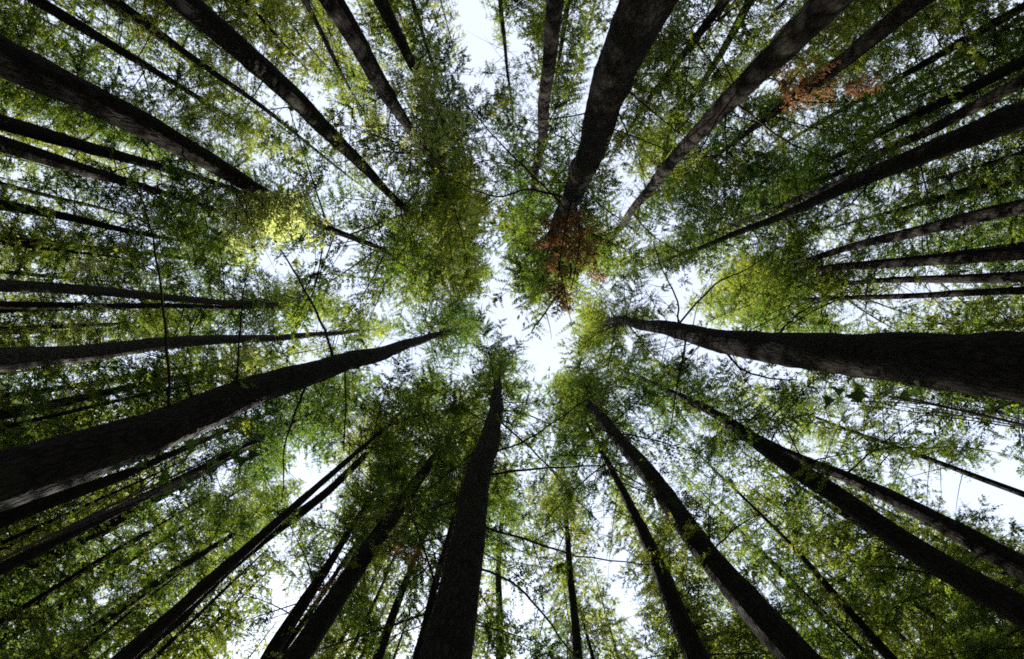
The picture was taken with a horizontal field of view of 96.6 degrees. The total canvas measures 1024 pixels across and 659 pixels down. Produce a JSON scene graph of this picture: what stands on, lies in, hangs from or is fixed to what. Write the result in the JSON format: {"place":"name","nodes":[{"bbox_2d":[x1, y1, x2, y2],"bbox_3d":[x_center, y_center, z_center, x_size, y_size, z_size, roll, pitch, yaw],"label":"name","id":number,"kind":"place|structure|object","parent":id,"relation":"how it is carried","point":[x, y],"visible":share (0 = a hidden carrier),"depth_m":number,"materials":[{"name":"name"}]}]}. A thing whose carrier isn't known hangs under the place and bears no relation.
{"place":"outdoors","nodes":[
{"label":"outdoors","id":0,"kind":"place"},
{"bbox_2d":[0,0,1023,658],"label":"sky","id":1,"kind":"structure","parent":0,"point":[472,13],"materials":[{"name":"white"}]},
{"label":"ground","id":2,"kind":"structure","parent":0,"visible":0},
{"bbox_2d":[0,0,116,69],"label":"fir tree","id":3,"kind":"object","parent":2,"relation":"on","point":[60,26],"visible":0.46,"depth_m":21.42,"materials":[{"name":"green plant"}]},
{"bbox_2d":[0,176,146,283],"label":"fir tree","id":4,"kind":"object","parent":2,"relation":"on","point":[14,242],"visible":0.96,"depth_m":15.29,"materials":[{"name":"green plant"}]},
{"bbox_2d":[0,473,152,587],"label":"fir tree","id":5,"kind":"object","parent":2,"relation":"on","point":[11,546],"visible":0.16,"depth_m":19.44,"materials":[{"name":"green plant"}]},
{"bbox_2d":[0,511,173,658],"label":"fir tree","id":6,"kind":"object","parent":2,"relation":"on","point":[76,588],"visible":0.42,"depth_m":15.28,"materials":[{"name":"green plant"}]},
{"bbox_2d":[0,144,180,236],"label":"fir tree","id":7,"kind":"object","parent":2,"relation":"on","point":[5,187],"visible":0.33,"depth_m":22.52,"materials":[{"name":"green plant"}]},
{"bbox_2d":[0,86,186,188],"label":"fir tree","id":8,"kind":"object","parent":2,"relation":"on","point":[24,140],"visible":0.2,"depth_m":25.23,"materials":[{"name":"green plant"}]},
{"bbox_2d":[0,559,192,658],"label":"fir tree","id":9,"kind":"object","parent":2,"relation":"on","point":[85,633],"visible":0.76,"depth_m":14.85,"materials":[{"name":"green plant"}]},
{"bbox_2d":[0,451,197,589],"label":"fir tree","id":10,"kind":"object","parent":2,"relation":"on","point":[26,532],"visible":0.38,"depth_m":15.18,"materials":[{"name":"green plant"}]},
{"bbox_2d":[0,334,214,448],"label":"fir tree","id":11,"kind":"object","parent":2,"relation":"on","point":[10,427],"visible":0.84,"depth_m":14.12,"materials":[{"name":"green plant"}]},
{"bbox_2d":[0,272,219,403],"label":"fir tree","id":12,"kind":"object","parent":2,"relation":"on","point":[6,327],"visible":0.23,"depth_m":21.63,"materials":[{"name":"green plant"}]},
{"bbox_2d":[0,486,221,658],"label":"fir tree","id":13,"kind":"object","parent":2,"relation":"on","point":[18,610],"visible":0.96,"depth_m":13.61,"materials":[{"name":"green plant"}]},
{"bbox_2d":[0,0,221,179],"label":"fir tree","id":14,"kind":"object","parent":2,"relation":"on","point":[38,47],"visible":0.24,"depth_m":21.47,"materials":[{"name":"green plant"}]},
{"bbox_2d":[0,253,234,373],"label":"fir tree","id":15,"kind":"object","parent":2,"relation":"on","point":[144,315],"visible":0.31,"depth_m":22.78,"materials":[{"name":"green plant"}]},
{"bbox_2d":[0,188,258,329],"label":"fir tree","id":16,"kind":"object","parent":2,"relation":"on","point":[117,267],"visible":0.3,"depth_m":20.78,"materials":[{"name":"green plant"}]},
{"bbox_2d":[0,110,263,289],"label":"fir tree","id":17,"kind":"object","parent":2,"relation":"on","point":[135,232],"visible":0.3,"depth_m":21.39,"materials":[{"name":"green plant"}]},
{"bbox_2d":[0,381,265,561],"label":"maple sapling","id":18,"kind":"object","parent":2,"relation":"on","point":[165,476],"visible":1,"depth_m":3.34,"materials":[{"name":"green plant"}]},
{"bbox_2d":[0,324,266,444],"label":"fir tree","id":19,"kind":"object","parent":2,"relation":"on","point":[4,396],"visible":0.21,"depth_m":20.33,"materials":[{"name":"green plant"}]},
{"bbox_2d":[0,0,267,182],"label":"fir tree","id":20,"kind":"object","parent":2,"relation":"on","point":[78,68],"visible":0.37,"depth_m":19.65,"materials":[{"name":"green plant"}]},
{"bbox_2d":[0,482,282,658],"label":"fir tree","id":21,"kind":"object","parent":2,"relation":"on","point":[115,589],"visible":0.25,"depth_m":23.07,"materials":[{"name":"green plant"}]},
{"bbox_2d":[8,0,279,130],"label":"fir tree","id":22,"kind":"object","parent":2,"relation":"on","point":[92,4],"visible":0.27,"depth_m":22.26,"materials":[{"name":"green plant"}]},
{"bbox_2d":[0,455,296,655],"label":"fir tree","id":23,"kind":"object","parent":2,"relation":"on","point":[133,573],"visible":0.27,"depth_m":26.54,"materials":[{"name":"green plant"}]},
{"bbox_2d":[17,550,288,658],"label":"fir tree","id":24,"kind":"object","parent":2,"relation":"on","point":[257,576],"visible":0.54,"depth_m":16.73,"materials":[{"name":"green plant"}]},
{"bbox_2d":[0,101,311,297],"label":"fir tree","id":25,"kind":"object","parent":2,"relation":"on","point":[19,149],"visible":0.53,"depth_m":19.48,"materials":[{"name":"green plant"}]},
{"bbox_2d":[0,398,320,617],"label":"fir tree","id":26,"kind":"object","parent":2,"relation":"on","point":[114,522],"visible":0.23,"depth_m":21.80,"materials":[{"name":"green plant"}]},
{"bbox_2d":[0,294,329,485],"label":"fir tree","id":27,"kind":"object","parent":2,"relation":"on","point":[205,368],"visible":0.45,"depth_m":21.25,"materials":[{"name":"green plant"}]},
{"bbox_2d":[26,0,311,182],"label":"fir tree","id":28,"kind":"object","parent":2,"relation":"on","point":[244,133],"visible":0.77,"depth_m":22.26,"materials":[{"name":"green plant"}]},
{"bbox_2d":[0,241,337,345],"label":"fir tree","id":29,"kind":"object","parent":2,"relation":"on","point":[23,286],"visible":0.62,"depth_m":16.03,"materials":[{"name":"green plant"}]},
{"bbox_2d":[0,44,344,242],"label":"fir tree","id":30,"kind":"object","parent":2,"relation":"on","point":[22,128],"visible":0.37,"depth_m":18.85,"materials":[{"name":"green plant"}]},
{"bbox_2d":[0,209,354,405],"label":"fir tree","id":31,"kind":"object","parent":2,"relation":"on","point":[179,285],"visible":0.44,"depth_m":23.66,"materials":[{"name":"green plant"}]},
{"bbox_2d":[0,347,360,547],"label":"fir tree","id":32,"kind":"object","parent":2,"relation":"on","point":[11,516],"visible":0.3,"depth_m":16.79,"materials":[{"name":"green plant"}]},
{"bbox_2d":[53,473,307,656],"bbox_3d":[-16.360,11.726,16.796,7.033,34.969,7.163,0,-87,1],"label":"fir tree","id":33,"kind":"object","parent":2,"relation":"on","point":[250,528],"visible":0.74,"depth_m":24.65,"materials":[{"name":"green plant"}]},
{"bbox_2d":[0,341,383,576],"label":"fir tree","id":34,"kind":"object","parent":2,"relation":"on","point":[18,560],"visible":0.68,"depth_m":20.69,"materials":[{"name":"green plant"}]},
{"bbox_2d":[112,542,276,658],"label":"fir tree","id":35,"kind":"object","parent":2,"relation":"on","point":[204,609],"visible":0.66,"depth_m":14.27,"materials":[{"name":"green plant"}]},
{"bbox_2d":[0,294,394,390],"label":"fir tree","id":36,"kind":"object","parent":2,"relation":"on","point":[15,358],"visible":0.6,"depth_m":14.46,"materials":[{"name":"green plant"}]},
{"bbox_2d":[103,0,323,82],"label":"fir tree","id":37,"kind":"object","parent":2,"relation":"on","point":[279,49],"visible":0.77,"depth_m":16.51,"materials":[{"name":"green plant"}]},
{"bbox_2d":[109,0,386,206],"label":"fir tree","id":38,"kind":"object","parent":2,"relation":"on","point":[131,11],"visible":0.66,"depth_m":23.35,"materials":[{"name":"green plant"}]},
{"bbox_2d":[0,146,499,511],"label":"fir tree","id":39,"kind":"object","parent":2,"relation":"on","point":[40,469],"visible":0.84,"depth_m":8.73,"materials":[{"name":"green plant"}]},
{"bbox_2d":[78,389,423,658],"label":"fir tree","id":40,"kind":"object","parent":2,"relation":"on","point":[315,501],"visible":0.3,"depth_m":22.70,"materials":[{"name":"green plant"}]},
{"bbox_2d":[0,34,509,355],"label":"fir tree","id":41,"kind":"object","parent":2,"relation":"on","point":[26,68],"visible":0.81,"depth_m":16.41,"materials":[{"name":"green plant"}]},
{"bbox_2d":[113,351,476,658],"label":"fir tree","id":42,"kind":"object","parent":2,"relation":"on","point":[139,644],"visible":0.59,"depth_m":22.15,"materials":[{"name":"green plant"}]},
{"bbox_2d":[220,0,370,119],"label":"fir tree","id":43,"kind":"object","parent":2,"relation":"on","point":[290,38],"visible":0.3,"depth_m":26.76,"materials":[{"name":"green plant"}]},
{"bbox_2d":[176,436,424,658],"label":"fir tree","id":44,"kind":"object","parent":2,"relation":"on","point":[277,642],"visible":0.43,"depth_m":18.98,"materials":[{"name":"green plant"}]},
{"bbox_2d":[250,539,403,658],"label":"fir tree","id":45,"kind":"object","parent":2,"relation":"on","point":[327,654],"visible":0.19,"depth_m":23.81,"materials":[{"name":"green plant"}]},
{"bbox_2d":[163,0,501,300],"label":"fir tree","id":46,"kind":"object","parent":2,"relation":"on","point":[202,16],"visible":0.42,"depth_m":16.52,"materials":[{"name":"green plant"}]},
{"bbox_2d":[248,451,426,658],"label":"fir tree","id":47,"kind":"object","parent":2,"relation":"on","point":[293,636],"visible":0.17,"depth_m":20.91,"materials":[{"name":"green plant"}]},
{"bbox_2d":[284,0,404,143],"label":"fir tree","id":48,"kind":"object","parent":2,"relation":"on","point":[324,37],"visible":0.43,"depth_m":24.72,"materials":[{"name":"green plant"}]},
{"bbox_2d":[223,378,509,658],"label":"fir tree","id":49,"kind":"object","parent":2,"relation":"on","point":[307,641],"visible":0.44,"depth_m":13.72,"materials":[{"name":"green plant"}]},
{"bbox_2d":[288,0,527,302],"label":"fir tree","id":50,"kind":"object","parent":2,"relation":"on","point":[340,15],"visible":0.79,"depth_m":19.92,"materials":[{"name":"green plant"}]},
{"bbox_2d":[351,0,475,122],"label":"fir tree","id":51,"kind":"object","parent":2,"relation":"on","point":[410,31],"visible":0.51,"depth_m":21.07,"materials":[{"name":"green plant"}]},
{"bbox_2d":[323,0,508,191],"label":"fir tree","id":52,"kind":"object","parent":2,"relation":"on","point":[385,10],"visible":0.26,"depth_m":21.12,"materials":[{"name":"green plant"}]},
{"bbox_2d":[265,381,579,658],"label":"fir tree","id":53,"kind":"object","parent":2,"relation":"on","point":[451,493],"visible":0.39,"depth_m":17.46,"materials":[{"name":"green plant"}]},
{"bbox_2d":[360,438,503,658],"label":"fir tree","id":54,"kind":"object","parent":2,"relation":"on","point":[393,614],"visible":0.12,"depth_m":19.51,"materials":[{"name":"green plant"}]},
{"bbox_2d":[347,307,653,658],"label":"fir tree","id":55,"kind":"object","parent":2,"relation":"on","point":[450,630],"visible":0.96,"depth_m":13.43,"materials":[{"name":"green plant"}]},
{"bbox_2d":[471,0,531,143],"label":"fir tree","id":56,"kind":"object","parent":2,"relation":"on","point":[510,89],"visible":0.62,"depth_m":27.86,"materials":[{"name":"green plant"}]},
{"bbox_2d":[484,458,544,658],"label":"fir tree","id":57,"kind":"object","parent":2,"relation":"on","point":[498,584],"visible":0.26,"depth_m":32.35,"materials":[{"name":"green plant"}]},
{"bbox_2d":[442,0,615,250],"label":"fir tree","id":58,"kind":"object","parent":2,"relation":"on","point":[554,11],"visible":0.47,"depth_m":27.14,"materials":[{"name":"green plant"}]},
{"bbox_2d":[489,0,611,119],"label":"fir tree","id":59,"kind":"object","parent":2,"relation":"on","point":[538,29],"visible":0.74,"depth_m":20.29,"materials":[{"name":"green plant"}]},
{"bbox_2d":[521,552,611,658],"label":"fir tree","id":60,"kind":"object","parent":2,"relation":"on","point":[564,625],"visible":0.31,"depth_m":24.51,"materials":[{"name":"green plant"}]},
{"bbox_2d":[515,462,629,658],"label":"fir tree","id":61,"kind":"object","parent":2,"relation":"on","point":[573,608],"visible":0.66,"depth_m":24.91,"materials":[{"name":"green plant"}]},
{"bbox_2d":[544,563,626,658],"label":"fir tree","id":62,"kind":"object","parent":2,"relation":"on","point":[582,615],"visible":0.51,"depth_m":21.76,"materials":[{"name":"green plant"}]},
{"bbox_2d":[454,0,721,355],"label":"fir tree","id":63,"kind":"object","parent":2,"relation":"on","point":[635,27],"visible":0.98,"depth_m":16.53,"materials":[{"name":"green plant"}]},
{"bbox_2d":[574,556,650,658],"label":"fir tree","id":64,"kind":"object","parent":2,"relation":"on","point":[634,638],"visible":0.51,"depth_m":28.86,"materials":[{"name":"green plant"}]},
{"bbox_2d":[501,364,831,658],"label":"fir tree","id":65,"kind":"object","parent":2,"relation":"on","point":[690,644],"visible":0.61,"depth_m":21.07,"materials":[{"name":"green plant"}]},
{"bbox_2d":[533,339,822,658],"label":"fir tree","id":66,"kind":"object","parent":2,"relation":"on","point":[777,634],"visible":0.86,"depth_m":14.05,"materials":[{"name":"green plant"}]},
{"bbox_2d":[610,489,785,658],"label":"fir tree","id":67,"kind":"object","parent":2,"relation":"on","point":[674,574],"visible":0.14,"depth_m":22.73,"materials":[{"name":"green plant"}]},
{"bbox_2d":[626,0,783,183],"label":"fir tree","id":68,"kind":"object","parent":2,"relation":"on","point":[661,130],"visible":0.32,"depth_m":24.38,"materials":[{"name":"green plant"}]},
{"bbox_2d":[593,468,820,658],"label":"fir tree","id":69,"kind":"object","parent":2,"relation":"on","point":[712,644],"visible":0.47,"depth_m":15.87,"materials":[{"name":"green plant"}]},
{"bbox_2d":[534,0,882,314],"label":"fir tree","id":70,"kind":"object","parent":2,"relation":"on","point":[810,21],"visible":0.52,"depth_m":11.13,"materials":[{"name":"green plant"}]},
{"bbox_2d":[719,0,800,71],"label":"fir tree","id":71,"kind":"object","parent":2,"relation":"on","point":[775,13],"visible":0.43,"depth_m":16.67,"materials":[{"name":"green plant"}]},
{"bbox_2d":[602,0,919,181],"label":"fir tree","id":72,"kind":"object","parent":2,"relation":"on","point":[664,52],"visible":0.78,"depth_m":15.77,"materials":[{"name":"green plant"}]},
{"bbox_2d":[645,85,883,299],"bbox_3d":[13.706,-6.182,21.028,8.458,46.000,7.828,33,-87,-1],"label":"fir tree","id":73,"kind":"object","parent":2,"relation":"on","point":[738,224],"visible":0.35,"depth_m":24.47,"materials":[{"name":"green plant"}]},
{"bbox_2d":[649,408,918,658],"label":"fir tree","id":74,"kind":"object","parent":2,"relation":"on","point":[879,645],"visible":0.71,"depth_m":19.20,"materials":[{"name":"green plant"}]},
{"bbox_2d":[553,224,1023,454],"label":"fir tree","id":75,"kind":"object","parent":2,"relation":"on","point":[988,364],"visible":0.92,"depth_m":8.67,"materials":[{"name":"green plant"}]},
{"bbox_2d":[626,0,960,239],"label":"fir tree","id":76,"kind":"object","parent":2,"relation":"on","point":[888,24],"visible":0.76,"depth_m":16.89,"materials":[{"name":"green plant"}]},
{"bbox_2d":[591,329,1023,629],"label":"fir tree","id":77,"kind":"object","parent":2,"relation":"on","point":[1002,600],"visible":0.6,"depth_m":13.64,"materials":[{"name":"green plant"}]},
{"bbox_2d":[624,91,1023,291],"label":"fir tree","id":78,"kind":"object","parent":2,"relation":"on","point":[1001,122],"visible":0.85,"depth_m":12.87,"materials":[{"name":"green plant"}]},
{"bbox_2d":[640,348,1023,581],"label":"fir tree","id":79,"kind":"object","parent":2,"relation":"on","point":[1000,555],"visible":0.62,"depth_m":15.85,"materials":[{"name":"green plant"}]},
{"bbox_2d":[668,460,1014,658],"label":"fir tree","id":80,"kind":"object","parent":2,"relation":"on","point":[744,529],"visible":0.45,"depth_m":21.24,"materials":[{"name":"green plant"}]},
{"bbox_2d":[680,241,1023,397],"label":"fir tree","id":81,"kind":"object","parent":2,"relation":"on","point":[748,312],"visible":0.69,"depth_m":23.08,"materials":[{"name":"green plant"}]},
{"bbox_2d":[756,541,966,658],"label":"fir tree","id":82,"kind":"object","parent":2,"relation":"on","point":[866,649],"visible":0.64,"depth_m":16.26,"materials":[{"name":"green plant"}]},
{"bbox_2d":[702,188,1023,383],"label":"fir tree","id":83,"kind":"object","parent":2,"relation":"on","point":[998,277],"visible":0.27,"depth_m":20.35,"materials":[{"name":"green plant"}]},
{"bbox_2d":[709,163,1023,309],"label":"fir tree","id":84,"kind":"object","parent":2,"relation":"on","point":[1003,210],"visible":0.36,"depth_m":16.84,"materials":[{"name":"green plant"}]},
{"bbox_2d":[713,186,1023,316],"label":"fir tree","id":85,"kind":"object","parent":2,"relation":"on","point":[1012,253],"visible":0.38,"depth_m":22.02,"materials":[{"name":"green plant"}]},
{"bbox_2d":[718,0,1023,148],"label":"fir tree","id":86,"kind":"object","parent":2,"relation":"on","point":[859,64],"visible":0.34,"depth_m":18.43,"materials":[{"name":"green plant"}]},
{"bbox_2d":[724,55,1023,224],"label":"fir tree","id":87,"kind":"object","parent":2,"relation":"on","point":[1003,71],"visible":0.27,"depth_m":20.09,"materials":[{"name":"green plant"}]},
{"bbox_2d":[726,374,1023,538],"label":"fir tree","id":88,"kind":"object","parent":2,"relation":"on","point":[951,456],"visible":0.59,"depth_m":23.12,"materials":[{"name":"green plant"}]},
{"bbox_2d":[732,0,1023,176],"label":"fir tree","id":89,"kind":"object","parent":2,"relation":"on","point":[918,66],"visible":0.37,"depth_m":19.27,"materials":[{"name":"green plant"}]},
{"bbox_2d":[738,476,1017,658],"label":"fir tree","id":90,"kind":"object","parent":2,"relation":"on","point":[928,623],"visible":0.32,"depth_m":17.10,"materials":[{"name":"green plant"}]},
{"bbox_2d":[733,436,1023,658],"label":"fir tree","id":91,"kind":"object","parent":2,"relation":"on","point":[985,647],"visible":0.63,"depth_m":13.31,"materials":[{"name":"green plant"}]},
{"bbox_2d":[735,480,1023,658],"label":"fir tree","id":92,"kind":"object","parent":2,"relation":"on","point":[844,569],"visible":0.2,"depth_m":22.62,"materials":[{"name":"green plant"}]},
{"bbox_2d":[744,58,1023,242],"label":"fir tree","id":93,"kind":"object","parent":2,"relation":"on","point":[988,98],"visible":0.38,"depth_m":21.24,"materials":[{"name":"green plant"}]},
{"bbox_2d":[757,0,1010,122],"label":"fir tree","id":94,"kind":"object","parent":2,"relation":"on","point":[948,39],"visible":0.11,"depth_m":21.89,"materials":[{"name":"green plant"}]},
{"bbox_2d":[773,0,1013,76],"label":"fir tree","id":95,"kind":"object","parent":2,"relation":"on","point":[838,28],"visible":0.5,"depth_m":14.67,"materials":[{"name":"green plant"}]},
{"bbox_2d":[790,307,1023,474],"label":"fir tree","id":96,"kind":"object","parent":2,"relation":"on","point":[1011,409],"visible":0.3,"depth_m":12.57,"materials":[{"name":"green plant"}]},
{"bbox_2d":[793,0,1023,172],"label":"fir tree","id":97,"kind":"object","parent":2,"relation":"on","point":[1007,39],"visible":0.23,"depth_m":20.22,"materials":[{"name":"green plant"}]},
{"bbox_2d":[803,132,1023,267],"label":"fir tree","id":98,"kind":"object","parent":2,"relation":"on","point":[991,198],"visible":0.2,"depth_m":23.27,"materials":[{"name":"green plant"}]},
{"bbox_2d":[804,130,1023,252],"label":"fir tree","id":99,"kind":"object","parent":2,"relation":"on","point":[1002,195],"visible":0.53,"depth_m":19.65,"materials":[{"name":"green plant"}]},
{"bbox_2d":[805,68,1023,221],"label":"fir tree","id":100,"kind":"object","parent":2,"relation":"on","point":[949,128],"visible":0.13,"depth_m":23.71,"materials":[{"name":"green plant"}]},
{"bbox_2d":[819,328,1023,477],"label":"fir tree","id":101,"kind":"object","parent":2,"relation":"on","point":[966,396],"visible":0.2,"depth_m":19.50,"materials":[{"name":"green plant"}]},
{"bbox_2d":[821,161,1023,314],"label":"fir tree","id":102,"kind":"object","parent":2,"relation":"on","point":[996,268],"visible":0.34,"depth_m":20.39,"materials":[{"name":"green plant"}]},
{"bbox_2d":[822,380,1023,428],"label":"maple sapling","id":103,"kind":"object","parent":2,"relation":"on","point":[858,394],"visible":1,"depth_m":2.81,"materials":[{"name":"green plant"}]},
{"bbox_2d":[832,477,1023,641],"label":"fir tree","id":104,"kind":"object","parent":2,"relation":"on","point":[928,533],"visible":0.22,"depth_m":20.68,"materials":[{"name":"green plant"}]},
{"bbox_2d":[888,264,1023,333],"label":"fir tree","id":105,"kind":"object","parent":2,"relation":"on","point":[1008,319],"visible":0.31,"depth_m":21.71,"materials":[{"name":"green plant"}]},
{"bbox_2d":[897,85,1023,194],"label":"fir tree","id":106,"kind":"object","parent":2,"relation":"on","point":[963,169],"visible":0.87,"depth_m":16.82,"materials":[{"name":"green plant"}]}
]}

